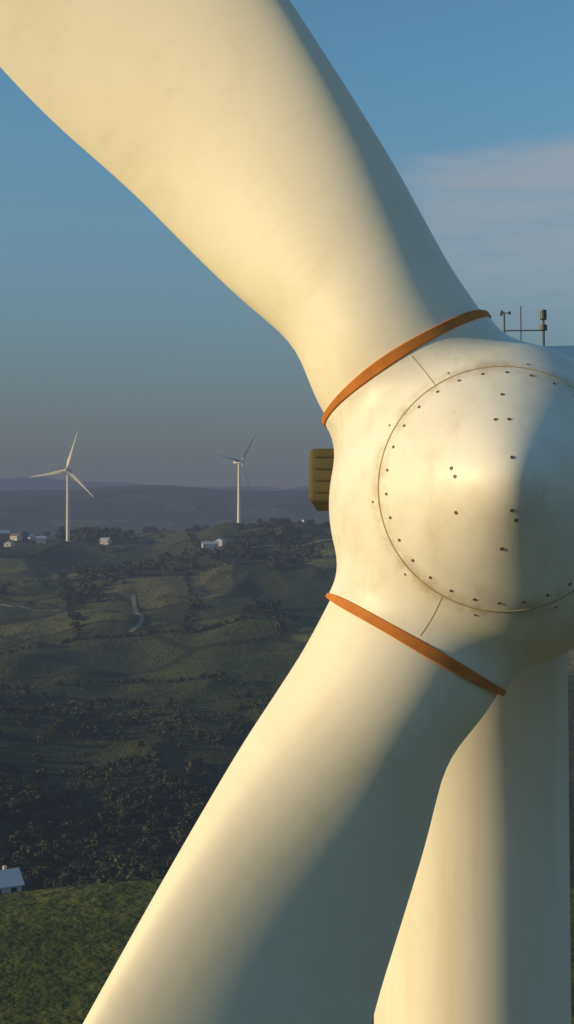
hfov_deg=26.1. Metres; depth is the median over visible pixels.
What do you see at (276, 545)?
dirt road
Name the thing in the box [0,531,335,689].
hedgerow
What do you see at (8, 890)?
walls
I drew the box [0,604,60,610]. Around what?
dirt road
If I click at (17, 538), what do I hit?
walls
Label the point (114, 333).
sky
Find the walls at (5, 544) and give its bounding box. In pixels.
[4,543,13,546]
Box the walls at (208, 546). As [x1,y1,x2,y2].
[202,544,218,548]
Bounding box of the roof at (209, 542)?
[201,541,218,543]
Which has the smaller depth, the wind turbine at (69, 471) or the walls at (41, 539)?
the walls at (41, 539)
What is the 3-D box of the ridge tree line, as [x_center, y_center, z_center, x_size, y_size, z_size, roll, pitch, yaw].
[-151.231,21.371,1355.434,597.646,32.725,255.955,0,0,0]
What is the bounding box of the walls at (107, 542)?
[100,540,110,544]
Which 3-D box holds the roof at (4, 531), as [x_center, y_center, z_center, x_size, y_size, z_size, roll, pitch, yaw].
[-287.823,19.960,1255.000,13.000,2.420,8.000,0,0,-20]
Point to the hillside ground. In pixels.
(62, 949)
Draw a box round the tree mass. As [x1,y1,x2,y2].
[0,517,334,632]
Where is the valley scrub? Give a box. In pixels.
[0,688,270,888]
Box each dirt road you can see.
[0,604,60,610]
[129,594,143,631]
[210,539,332,549]
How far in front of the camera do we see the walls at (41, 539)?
1221.60 m
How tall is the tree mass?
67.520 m
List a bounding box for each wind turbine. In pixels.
[0,0,573,1023]
[29,431,91,541]
[218,434,255,522]
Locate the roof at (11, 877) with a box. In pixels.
[0,868,24,888]
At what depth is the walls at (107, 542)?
1241.50 m
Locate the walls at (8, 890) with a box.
[0,886,21,892]
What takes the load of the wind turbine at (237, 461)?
on the hillside ground
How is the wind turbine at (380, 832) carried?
on the hillside ground
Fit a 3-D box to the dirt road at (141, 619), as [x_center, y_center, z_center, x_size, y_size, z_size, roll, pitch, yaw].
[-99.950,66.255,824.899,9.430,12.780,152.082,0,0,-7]
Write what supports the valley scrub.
on the hillside ground
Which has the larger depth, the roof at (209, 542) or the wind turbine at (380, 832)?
the roof at (209, 542)
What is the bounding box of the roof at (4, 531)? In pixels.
[0,530,9,532]
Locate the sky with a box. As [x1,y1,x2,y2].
[0,0,573,488]
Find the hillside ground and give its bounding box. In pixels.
[0,477,573,1023]
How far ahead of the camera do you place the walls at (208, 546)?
1086.55 m
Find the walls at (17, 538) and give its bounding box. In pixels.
[10,536,21,540]
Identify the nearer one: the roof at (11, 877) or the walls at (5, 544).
the roof at (11, 877)
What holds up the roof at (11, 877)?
on the walls at (8, 890)
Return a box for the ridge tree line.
[21,522,230,542]
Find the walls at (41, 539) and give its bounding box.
[37,538,45,542]

